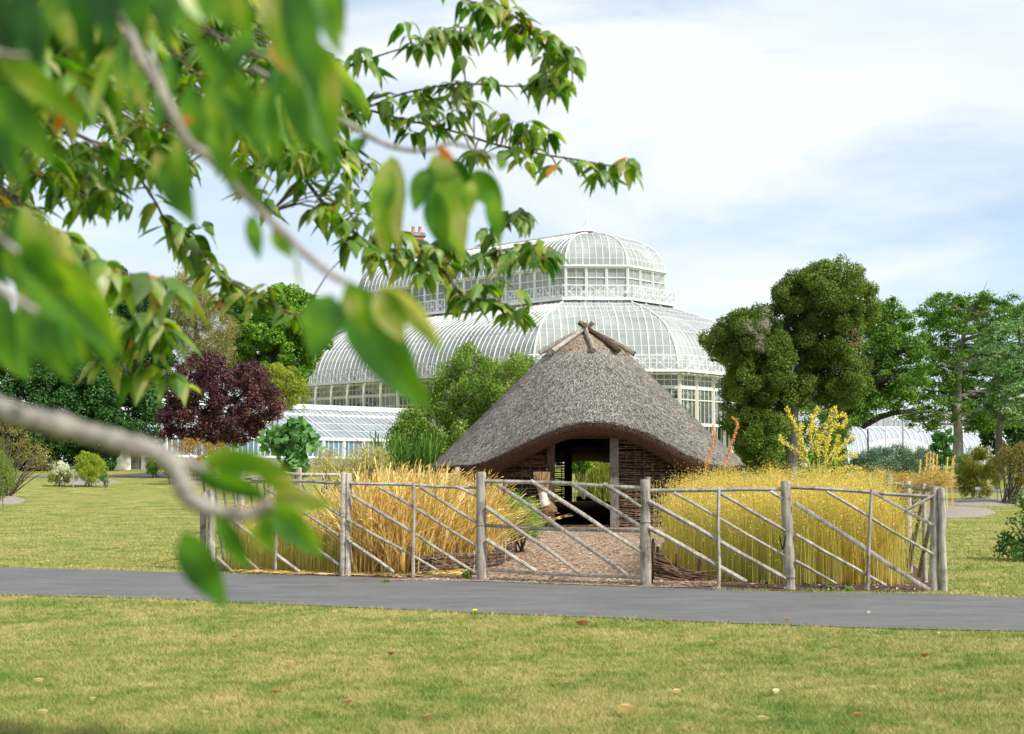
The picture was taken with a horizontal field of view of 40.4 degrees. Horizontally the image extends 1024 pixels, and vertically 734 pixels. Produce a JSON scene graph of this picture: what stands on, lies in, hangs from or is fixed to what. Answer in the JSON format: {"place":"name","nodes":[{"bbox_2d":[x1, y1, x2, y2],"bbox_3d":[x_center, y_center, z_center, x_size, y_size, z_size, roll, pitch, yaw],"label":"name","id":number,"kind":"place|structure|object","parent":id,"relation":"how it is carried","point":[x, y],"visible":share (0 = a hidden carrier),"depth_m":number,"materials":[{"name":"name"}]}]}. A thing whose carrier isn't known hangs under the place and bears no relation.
{"place":"outdoors","nodes":[
{"label":"outdoors","id":0,"kind":"place"},
{"bbox_2d":[17,476,166,477],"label":"path","id":1,"kind":"structure","parent":0,"point":[107,477],"depth_m":67.63,"materials":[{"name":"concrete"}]},
{"bbox_2d":[0,466,1023,733],"bbox_3d":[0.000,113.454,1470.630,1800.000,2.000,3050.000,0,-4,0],"label":"lawn","id":2,"kind":"structure","parent":0,"point":[132,494],"depth_m":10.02,"materials":[{"name":"plant"}]},
{"bbox_2d":[0,449,20,510],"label":"leafy shrub","id":3,"kind":"object","parent":2,"relation":"on","point":[6,476],"visible":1,"depth_m":41.92,"materials":[{"name":"green plant"}]},
{"bbox_2d":[0,496,24,504],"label":"mulch bed","id":4,"kind":"object","parent":2,"relation":"on","point":[7,500],"visible":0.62,"depth_m":47.34,"materials":[{"name":"brown soil"}]},
{"bbox_2d":[0,422,59,495],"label":"arching shrub","id":5,"kind":"object","parent":4,"relation":"on","point":[14,490],"visible":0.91,"depth_m":49.87,"materials":[{"name":"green plant"}]},
{"bbox_2d":[34,678,43,681],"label":"dead leaf","id":6,"kind":"object","parent":2,"relation":"on","point":[38,679],"visible":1,"depth_m":7.93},
{"bbox_2d":[38,709,47,713],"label":"dead leaf","id":7,"kind":"object","parent":2,"relation":"on","point":[42,711],"visible":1,"depth_m":6.89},
{"bbox_2d":[47,460,72,485],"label":"flowering shrub","id":8,"kind":"object","parent":2,"relation":"on","point":[59,475],"visible":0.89,"depth_m":59.05,"materials":[{"name":"white plant"}]},
{"bbox_2d":[0,357,168,470],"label":"yew tree","id":9,"kind":"object","parent":2,"relation":"on","point":[94,403],"visible":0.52,"depth_m":76.24,"materials":[{"name":"green plant"}]},
{"bbox_2d":[53,478,118,484],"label":"mulch bed","id":10,"kind":"object","parent":2,"relation":"on","point":[79,482],"visible":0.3,"depth_m":61.45,"materials":[{"name":"brown soil"}]},
{"bbox_2d":[64,450,108,486],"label":"broom shrub","id":11,"kind":"object","parent":2,"relation":"on","point":[88,470],"visible":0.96,"depth_m":58.43,"materials":[{"name":"green plant"}]},
{"bbox_2d":[99,471,109,486],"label":"silver shrub","id":12,"kind":"object","parent":2,"relation":"on","point":[103,477],"visible":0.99,"depth_m":58.31,"materials":[{"name":"green plant"}]},
{"bbox_2d":[57,265,179,398],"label":"cypress tree","id":13,"kind":"object","parent":2,"relation":"on","point":[123,311],"visible":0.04,"depth_m":86.12,"materials":[{"name":"green plant"}]},
{"bbox_2d":[127,472,166,475],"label":"mulch bed","id":14,"kind":"object","parent":2,"relation":"on","point":[145,474],"visible":0.41,"depth_m":69.93,"materials":[{"name":"brown soil"}]},
{"bbox_2d":[145,461,161,476],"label":"green shrub","id":15,"kind":"object","parent":2,"relation":"on","point":[152,468],"visible":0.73,"depth_m":67.49,"materials":[{"name":"green plant"}]},
{"bbox_2d":[157,451,187,484],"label":"green shrub","id":16,"kind":"object","parent":2,"relation":"on","point":[159,466],"visible":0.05,"depth_m":60.53,"materials":[{"name":"green plant"}]},
{"bbox_2d":[190,476,199,483],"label":"mulch bed","id":17,"kind":"object","parent":2,"relation":"on","point":[195,481],"visible":0.08,"depth_m":62.06,"materials":[{"name":"brown soil"}]},
{"bbox_2d":[168,438,229,480],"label":"rusty shrub","id":18,"kind":"object","parent":17,"relation":"on","point":[191,450],"visible":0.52,"depth_m":62.52,"materials":[{"name":"orange plant"}]},
{"bbox_2d":[168,267,243,399],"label":"larch tree","id":19,"kind":"object","parent":2,"relation":"on","point":[181,319],"visible":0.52,"depth_m":95.25,"materials":[{"name":"green plant"}]},
{"bbox_2d":[151,345,287,449],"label":"purple plum","id":20,"kind":"object","parent":2,"relation":"on","point":[214,424],"visible":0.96,"depth_m":66.91,"materials":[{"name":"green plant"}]},
{"bbox_2d":[101,399,432,469],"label":"lean to greenhouse","id":21,"kind":"object","parent":2,"relation":"on","point":[338,427],"visible":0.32,"depth_m":90.68,"materials":[{"name":"white glass"}]},
{"bbox_2d":[219,282,333,397],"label":"broadleaf tree","id":22,"kind":"object","parent":2,"relation":"on","point":[284,344],"visible":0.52,"depth_m":102.45,"materials":[{"name":"green plant"}]},
{"bbox_2d":[256,361,310,409],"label":"young tree","id":23,"kind":"object","parent":2,"relation":"on","point":[290,385],"visible":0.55,"depth_m":91.45,"materials":[{"name":"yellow plant"}]},
{"bbox_2d":[256,416,324,483],"bbox_3d":[-4.341,2.227,27.439,1.294,2.573,1.255,0,-4,0],"label":"leafy shrub","id":24,"kind":"object","parent":2,"relation":"on","point":[293,442],"visible":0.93,"depth_m":27.17,"materials":[{"name":"green plant"}]},
{"bbox_2d":[0,0,643,606],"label":"cherry tree","id":25,"kind":"object","parent":2,"relation":"on","point":[276,104],"visible":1,"depth_m":1.72,"materials":[{"name":"green plant"}]},
{"bbox_2d":[343,699,351,703],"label":"dead leaf","id":26,"kind":"object","parent":2,"relation":"on","point":[347,701],"visible":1,"depth_m":7.18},
{"bbox_2d":[305,436,397,497],"bbox_3d":[-3.068,2.301,26.430,1.845,1.951,1.327,0,-4,0],"label":"dry border","id":27,"kind":"object","parent":2,"relation":"on","point":[326,457],"visible":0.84,"depth_m":26.28,"materials":[{"name":"yellow plant"}]},
{"bbox_2d":[308,453,429,486],"bbox_3d":[-3.480,3.112,37.036,3.699,1.882,4.859,4,-6,-45],"label":"strap leaved plant","id":28,"kind":"object","parent":2,"relation":"on","point":[360,469],"visible":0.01,"depth_m":36.54,"materials":[{"name":"green plant"}]},
{"bbox_2d":[380,578,389,582],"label":"weed tuft","id":29,"kind":"object","parent":2,"relation":"on","point":[385,580],"visible":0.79,"depth_m":15.39,"materials":[{"name":"green plant"}]},
{"bbox_2d":[332,429,462,479],"bbox_3d":[-2.982,2.819,36.346,3.650,2.360,2.849,0,-4,0],"label":"strap leaved plant","id":30,"kind":"object","parent":2,"relation":"on","point":[403,456],"visible":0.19,"depth_m":36.13,"materials":[{"name":"green plant"}]},
{"bbox_2d":[384,406,449,459],"bbox_3d":[-2.615,2.764,39.875,2.129,3.292,2.088,0,-4,0],"label":"holly bush","id":31,"kind":"object","parent":2,"relation":"on","point":[402,427],"visible":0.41,"depth_m":39.54,"materials":[{"name":"green plant"}]},
{"bbox_2d":[409,227,425,256],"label":"brick chimney","id":32,"kind":"object","parent":2,"relation":"on","point":[420,234],"visible":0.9,"depth_m":142.91,"materials":[{"name":"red brick"}]},
{"bbox_2d":[424,714,433,718],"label":"dead leaf","id":33,"kind":"object","parent":2,"relation":"on","point":[427,716],"visible":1,"depth_m":6.74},
{"bbox_2d":[388,338,537,456],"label":"cream flowered tree","id":34,"kind":"object","parent":2,"relation":"on","point":[483,391],"visible":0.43,"depth_m":40.42,"materials":[{"name":"green plant"}]},
{"bbox_2d":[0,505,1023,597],"bbox_3d":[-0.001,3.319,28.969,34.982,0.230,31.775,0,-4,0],"label":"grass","id":35,"kind":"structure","parent":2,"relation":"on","point":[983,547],"depth_m":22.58,"materials":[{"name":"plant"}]},
{"bbox_2d":[296,203,745,465],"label":"palm house","id":36,"kind":"structure","parent":2,"relation":"on","point":[658,335],"depth_m":109.65,"materials":[{"name":"white glass"}]},
{"bbox_2d":[326,383,732,465],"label":"hothouse plants","id":37,"kind":"object","parent":2,"relation":"on","point":[691,409],"depth_m":109.45,"materials":[{"name":"green plant"}]},
{"bbox_2d":[378,525,716,586],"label":"woodchip yard","id":38,"kind":"structure","parent":2,"relation":"on","point":[595,566],"depth_m":18.83,"materials":[{"name":"wood"}]},
{"bbox_2d":[411,534,515,572],"bbox_3d":[-0.390,2.448,18.168,0.459,0.409,3.522,-2,-5,21],"label":"wattle edging","id":39,"kind":"object","parent":38,"relation":"on","point":[472,562],"visible":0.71,"depth_m":17.17,"materials":[{"name":"brown wood"}]},
{"bbox_2d":[357,530,927,589],"bbox_3d":[1.407,2.857,21.747,6.450,0.049,15.044,0,-4,0],"label":"loose bark","id":40,"kind":"object","parent":38,"relation":"on","point":[577,563],"visible":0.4,"depth_m":17.80,"materials":[{"name":"wood"}]},
{"bbox_2d":[219,558,929,591],"bbox_3d":[1.454,2.915,22.288,10.903,0.001,16.211,0,-4,0],"label":"soil bed","id":41,"kind":"object","parent":2,"relation":"on","point":[742,586],"visible":0.16,"depth_m":15.00,"materials":[{"name":"soil"}]},
{"bbox_2d":[226,493,360,574],"bbox_3d":[-2.850,2.270,19.991,1.941,0.943,7.279,0,-4,-3],"label":"wheat","id":42,"kind":"object","parent":41,"relation":"on","point":[295,556],"visible":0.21,"depth_m":17.17,"materials":[{"name":"plant"}]},
{"bbox_2d":[233,487,367,535],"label":"wheat heads","id":43,"kind":"object","parent":42,"relation":"attached to","point":[328,519],"visible":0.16,"depth_m":17.53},
{"bbox_2d":[203,467,459,560],"bbox_3d":[-3.173,2.459,24.172,1.363,1.512,13.286,-1,-5,12],"label":"rustic fence","id":44,"kind":"object","parent":41,"relation":"on","point":[298,474],"visible":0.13,"depth_m":23.80,"materials":[{"name":"grey wood"}]},
{"bbox_2d":[200,472,487,579],"bbox_3d":[-2.150,1.946,16.642,4.075,1.381,0.284,-2,-5,26],"label":"rustic fence","id":45,"kind":"object","parent":41,"relation":"on","point":[208,531],"visible":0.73,"depth_m":16.28,"materials":[{"name":"grey wood"}]},
{"bbox_2d":[484,479,641,578],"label":"rustic gate","id":46,"kind":"structure","parent":45,"relation":"attached to","point":[576,486],"depth_m":15.37,"materials":[{"name":"grey wood"}]},
{"bbox_2d":[229,564,474,576],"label":"straw litter","id":47,"kind":"object","parent":41,"relation":"on","point":[451,572],"visible":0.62,"depth_m":16.59,"materials":[{"name":"plant"}]},
{"bbox_2d":[270,456,540,573],"bbox_3d":[-1.338,1.965,19.310,3.211,1.447,7.225,0,-4,6],"label":"wheat","id":48,"kind":"object","parent":41,"relation":"on","point":[395,492],"visible":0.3,"depth_m":17.26,"materials":[{"name":"plant"}]},
{"bbox_2d":[328,463,523,574],"bbox_3d":[-1.114,2.031,19.503,2.722,1.344,6.315,0,-4,0],"label":"wheat","id":49,"kind":"object","parent":41,"relation":"on","point":[389,527],"visible":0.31,"depth_m":16.87,"materials":[{"name":"plant"}]},
{"bbox_2d":[322,460,534,515],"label":"wheat heads","id":50,"kind":"object","parent":49,"relation":"attached to","point":[420,477],"visible":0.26,"depth_m":17.73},
{"bbox_2d":[301,493,587,574],"bbox_3d":[-1.269,2.199,19.328,4.587,0.984,8.047,0,-4,0],"label":"wheat","id":51,"kind":"object","parent":41,"relation":"on","point":[464,531],"visible":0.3,"depth_m":16.95,"materials":[{"name":"plant"}]},
{"bbox_2d":[315,485,591,546],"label":"wheat heads","id":52,"kind":"object","parent":51,"relation":"attached to","point":[520,511],"visible":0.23,"depth_m":17.52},
{"bbox_2d":[459,569,488,579],"bbox_3d":[-0.421,2.370,15.794,0.388,0.187,0.154,-3,-5,31],"label":"weed tuft","id":53,"kind":"object","parent":41,"relation":"on","point":[467,574],"visible":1,"depth_m":15.83,"materials":[{"name":"green plant"}]},
{"bbox_2d":[504,490,546,551],"bbox_3d":[0.164,2.371,21.366,0.784,1.038,1.054,0,-4,0],"label":"feathery herb","id":54,"kind":"object","parent":41,"relation":"on","point":[522,543],"visible":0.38,"depth_m":21.15,"materials":[{"name":"green plant"}]},
{"bbox_2d":[656,539,676,574],"bbox_3d":[2.401,2.654,20.851,0.135,0.411,9.136,-1,-4,8],"label":"wattle edging","id":55,"kind":"object","parent":41,"relation":"on","point":[657,549],"visible":0.03,"depth_m":16.53,"materials":[{"name":"brown wood"}]},
{"bbox_2d":[651,538,723,583],"bbox_3d":[1.930,2.182,15.639,0.850,0.552,0.954,0,-4,0],"label":"stick pile","id":56,"kind":"object","parent":41,"relation":"on","point":[675,568],"visible":0.84,"depth_m":15.67,"materials":[{"name":"wood"}]},
{"bbox_2d":[704,422,715,481],"bbox_3d":[2.985,1.818,20.932,0.205,1.989,0.102,0,-4,0],"label":"seed spike","id":57,"kind":"object","parent":41,"relation":"on","point":[712,441],"visible":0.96,"depth_m":20.96,"materials":[{"name":"plant"}]},
{"bbox_2d":[723,416,739,477],"bbox_3d":[3.304,1.775,20.928,0.261,2.075,0.090,0,-4,0],"label":"seed spike","id":58,"kind":"object","parent":41,"relation":"on","point":[736,432],"visible":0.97,"depth_m":20.97,"materials":[{"name":"plant"}]},
{"bbox_2d":[761,579,772,583],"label":"weed tuft","id":59,"kind":"object","parent":41,"relation":"on","point":[765,581],"visible":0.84,"depth_m":15.25,"materials":[{"name":"green plant"}]},
{"bbox_2d":[636,469,928,576],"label":"flax heads","id":60,"kind":"object","parent":41,"relation":"on","point":[792,512],"visible":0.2,"depth_m":15.77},
{"bbox_2d":[651,446,919,583],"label":"flax heads","id":61,"kind":"object","parent":41,"relation":"on","point":[781,479],"visible":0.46,"depth_m":16.54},
{"bbox_2d":[654,461,921,585],"bbox_3d":[3.596,1.937,18.620,3.094,1.396,7.233,-1,-4,10],"label":"flax","id":62,"kind":"object","parent":41,"relation":"on","point":[838,577],"visible":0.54,"depth_m":15.65,"materials":[{"name":"plant"}]},
{"bbox_2d":[639,477,938,590],"bbox_3d":[2.898,1.823,14.686,3.124,1.327,0.286,-1,-5,12],"label":"rustic fence","id":63,"kind":"object","parent":41,"relation":"on","point":[787,576],"visible":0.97,"depth_m":14.58,"materials":[{"name":"grey wood"}]},
{"bbox_2d":[779,535,785,549],"bbox_3d":[2.831,1.839,14.563,0.071,0.157,0.012,0,-4,0],"label":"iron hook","id":64,"kind":"object","parent":63,"relation":"hanging from","point":[781,542],"visible":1,"depth_m":14.56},
{"bbox_2d":[652,486,929,585],"bbox_3d":[3.561,2.113,18.735,3.362,1.063,7.513,-1,-4,10],"label":"flax","id":65,"kind":"object","parent":41,"relation":"on","point":[885,570],"visible":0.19,"depth_m":15.54,"materials":[{"name":"plant"}]},
{"bbox_2d":[799,582,815,586],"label":"weed tuft","id":66,"kind":"object","parent":41,"relation":"on","point":[807,584],"visible":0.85,"depth_m":14.92,"materials":[{"name":"green plant"}]},
{"bbox_2d":[819,584,844,588],"bbox_3d":[3.361,2.322,14.582,0.412,0.098,0.147,-3,-5,34],"label":"weed tuft","id":67,"kind":"object","parent":41,"relation":"on","point":[829,587],"visible":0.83,"depth_m":14.55,"materials":[{"name":"green plant"}]},
{"bbox_2d":[842,585,854,589],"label":"weed tuft","id":68,"kind":"object","parent":41,"relation":"on","point":[851,587],"visible":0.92,"depth_m":14.41,"materials":[{"name":"green plant"}]},
{"bbox_2d":[865,474,947,590],"bbox_3d":[5.568,2.269,20.667,0.329,1.352,12.844,-1,-4,11],"label":"rustic fence","id":69,"kind":"object","parent":41,"relation":"on","point":[922,567],"visible":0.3,"depth_m":15.50,"materials":[{"name":"grey wood"}]},
{"bbox_2d":[575,620,588,625],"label":"dead leaf","id":70,"kind":"object","parent":2,"relation":"on","point":[582,622],"visible":1,"depth_m":10.87,"materials":[{"name":"plant"}]},
{"bbox_2d":[572,461,594,500],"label":"leafy shrub","id":71,"kind":"object","parent":2,"relation":"on","point":[579,466],"visible":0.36,"depth_m":41.84,"materials":[{"name":"green plant"}]},
{"bbox_2d":[432,320,745,527],"bbox_3d":[1.852,1.617,34.383,7.801,5.552,7.817,0,-4,0],"label":"thatched hut","id":72,"kind":"object","parent":2,"relation":"on","point":[586,392],"visible":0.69,"depth_m":31.99,"materials":[{"name":"wicker"}]},
{"bbox_2d":[533,472,556,511],"bbox_3d":[0.736,2.768,30.875,0.536,0.890,0.264,0,-4,0],"label":"straw bundle","id":73,"kind":"object","parent":72,"relation":"on","point":[543,496],"visible":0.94,"depth_m":30.79,"materials":[{"name":"plant"}]},
{"bbox_2d":[576,496,599,521],"bbox_3d":[1.874,3.494,34.329,0.600,0.653,0.489,0,-4,0],"label":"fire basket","id":74,"kind":"object","parent":72,"relation":"on","point":[579,498],"visible":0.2,"depth_m":34.21,"materials":[{"name":"black metal"}]},
{"bbox_2d":[617,703,633,713],"bbox_3d":[0.560,1.692,6.890,0.051,0.046,0.110,4,-6,-44],"label":"dead leaf","id":75,"kind":"object","parent":2,"relation":"on","point":[627,708],"visible":1,"depth_m":6.88,"materials":[{"name":"plant"}]},
{"bbox_2d":[757,716,768,720],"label":"dead leaf","id":76,"kind":"object","parent":2,"relation":"on","point":[762,718],"visible":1,"depth_m":6.69,"materials":[{"name":"plant"}]},
{"bbox_2d":[696,253,882,482],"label":"juniper tree","id":77,"kind":"object","parent":2,"relation":"on","point":[795,359],"visible":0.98,"depth_m":48.12,"materials":[{"name":"green plant"}]},
{"bbox_2d":[747,402,854,481],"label":"leafy shrub","id":78,"kind":"object","parent":2,"relation":"on","point":[821,416],"visible":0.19,"depth_m":54.34,"materials":[{"name":"green plant"}]},
{"bbox_2d":[778,405,864,479],"bbox_3d":[7.327,2.315,33.098,2.088,2.883,0.830,0,-4,0],"label":"mullein","id":79,"kind":"object","parent":2,"relation":"on","point":[814,454],"visible":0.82,"depth_m":32.95,"materials":[{"name":"yellow plant"}]},
{"bbox_2d":[852,712,862,716],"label":"dead leaf","id":80,"kind":"object","parent":2,"relation":"on","point":[857,714],"visible":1,"depth_m":6.79,"materials":[{"name":"plant"}]},
{"bbox_2d":[867,429,868,458],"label":"slim pole","id":81,"kind":"object","parent":2,"relation":"on","point":[868,440],"visible":0.5,"depth_m":97.86,"materials":[{"name":"grey metal"}]},
{"bbox_2d":[828,295,939,479],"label":"leaning tree","id":82,"kind":"object","parent":2,"relation":"on","point":[889,339],"visible":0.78,"depth_m":65.54,"materials":[{"name":"green plant"}]},
{"bbox_2d":[885,427,887,458],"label":"slim pole","id":83,"kind":"object","parent":2,"relation":"on","point":[886,437],"visible":0.65,"depth_m":98.87,"materials":[{"name":"metal"}]},
{"bbox_2d":[845,441,936,491],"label":"grey green shrub","id":84,"kind":"object","parent":2,"relation":"on","point":[903,457],"visible":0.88,"depth_m":43.53,"materials":[{"name":"green plant"}]},
{"bbox_2d":[892,415,903,446],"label":"slim pole","id":85,"kind":"object","parent":2,"relation":"on","point":[895,417],"visible":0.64,"depth_m":99.90,"materials":[{"name":"metal"}]},
{"bbox_2d":[852,467,962,514],"bbox_3d":[11.263,3.548,39.867,2.937,1.414,2.130,0,-4,0],"label":"dry border","id":86,"kind":"object","parent":2,"relation":"on","point":[944,479],"visible":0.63,"depth_m":39.65,"materials":[{"name":"yellow plant"}]},
{"bbox_2d":[844,416,1022,465],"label":"curved greenhouse","id":87,"kind":"object","parent":2,"relation":"on","point":[914,439],"visible":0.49,"depth_m":121.43,"materials":[{"name":"white paint"}]},
{"bbox_2d":[927,428,956,485],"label":"leafy shrub","id":88,"kind":"object","parent":2,"relation":"on","point":[940,438],"visible":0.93,"depth_m":59.37,"materials":[{"name":"green plant"}]},
{"bbox_2d":[912,506,994,517],"bbox_3d":[13.016,4.256,41.141,2.414,0.189,7.451,-1,-5,17],"label":"mulch bed","id":89,"kind":"object","parent":2,"relation":"on","point":[961,512],"visible":0.7,"depth_m":39.69,"materials":[{"name":"brown soil"}]},
{"bbox_2d":[924,453,928,472],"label":"orange flower spike","id":90,"kind":"object","parent":89,"relation":"on","point":[926,456],"visible":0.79,"depth_m":41.90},
{"bbox_2d":[928,451,931,507],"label":"orange flower spike","id":91,"kind":"object","parent":89,"relation":"on","point":[930,459],"visible":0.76,"depth_m":41.89,"materials":[{"name":"plant"}]},
{"bbox_2d":[945,457,948,507],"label":"orange flower spike","id":92,"kind":"object","parent":89,"relation":"on","point":[945,473],"visible":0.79,"depth_m":41.88,"materials":[{"name":"plant"}]},
{"bbox_2d":[950,458,953,507],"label":"orange flower spike","id":93,"kind":"object","parent":89,"relation":"on","point":[951,478],"visible":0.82,"depth_m":41.85,"materials":[{"name":"plant"}]},
{"bbox_2d":[952,457,954,507],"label":"orange flower spike","id":94,"kind":"object","parent":89,"relation":"on","point":[952,481],"visible":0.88,"depth_m":41.85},
{"bbox_2d":[891,283,1023,471],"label":"spreading tree","id":95,"kind":"object","parent":2,"relation":"on","point":[964,311],"visible":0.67,"depth_m":75.93,"materials":[{"name":"green plant"}]},
{"bbox_2d":[950,453,970,477],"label":"green shrub","id":96,"kind":"object","parent":2,"relation":"on","point":[958,471],"visible":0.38,"depth_m":56.75,"materials":[{"name":"green plant"}]},
{"bbox_2d":[945,497,1019,505],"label":"mulch bed","id":97,"kind":"object","parent":2,"relation":"on","point":[982,501],"visible":0.81,"depth_m":46.12,"materials":[{"name":"brown soil"}]},
{"bbox_2d":[953,445,1002,498],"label":"weeping shrub","id":98,"kind":"object","parent":97,"relation":"on","point":[980,473],"visible":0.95,"depth_m":48.00,"materials":[{"name":"green plant"}]},
{"bbox_2d":[990,441,1023,503],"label":"brown shrub","id":99,"kind":"object","parent":97,"relation":"on","point":[1013,469],"visible":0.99,"depth_m":45.73,"materials":[{"name":"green plant"}]},
{"bbox_2d":[961,317,1023,479],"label":"silver leaf tree","id":100,"kind":"object","parent":2,"relation":"on","point":[1003,372],"visible":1,"depth_m":65.78,"materials":[{"name":"green plant"}]},
{"bbox_2d":[964,403,1023,464],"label":"tree","id":101,"kind":"object","parent":2,"relation":"on","point":[1012,437],"visible":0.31,"depth_m":110.92,"materials":[{"name":"green plant"}]},
{"bbox_2d":[992,490,1023,561],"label":"glossy shrub","id":102,"kind":"object","parent":2,"relation":"on","point":[1017,546],"visible":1,"depth_m":19.51,"materials":[{"name":"green plant"}]},
{"bbox_2d":[0,567,1023,630],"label":"path","id":103,"kind":"structure","parent":0,"point":[911,610],"depth_m":13.40,"materials":[{"name":"asphalt"}]},
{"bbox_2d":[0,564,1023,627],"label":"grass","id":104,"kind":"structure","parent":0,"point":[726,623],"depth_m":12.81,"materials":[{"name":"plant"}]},
{"bbox_2d":[0,0,1023,465],"label":"sky","id":105,"kind":"structure","parent":0,"point":[768,138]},
{"bbox_2d":[572,461,609,500],"bbox_3d":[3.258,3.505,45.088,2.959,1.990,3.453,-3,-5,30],"label":"tall grass","id":106,"kind":"structure","parent":0,"point":[598,492],"depth_m":44.62,"materials":[{"name":"green plant"}]},
{"bbox_2d":[945,490,1023,492],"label":"path","id":107,"kind":"structure","parent":0,"point":[955,491],"depth_m":54.68,"materials":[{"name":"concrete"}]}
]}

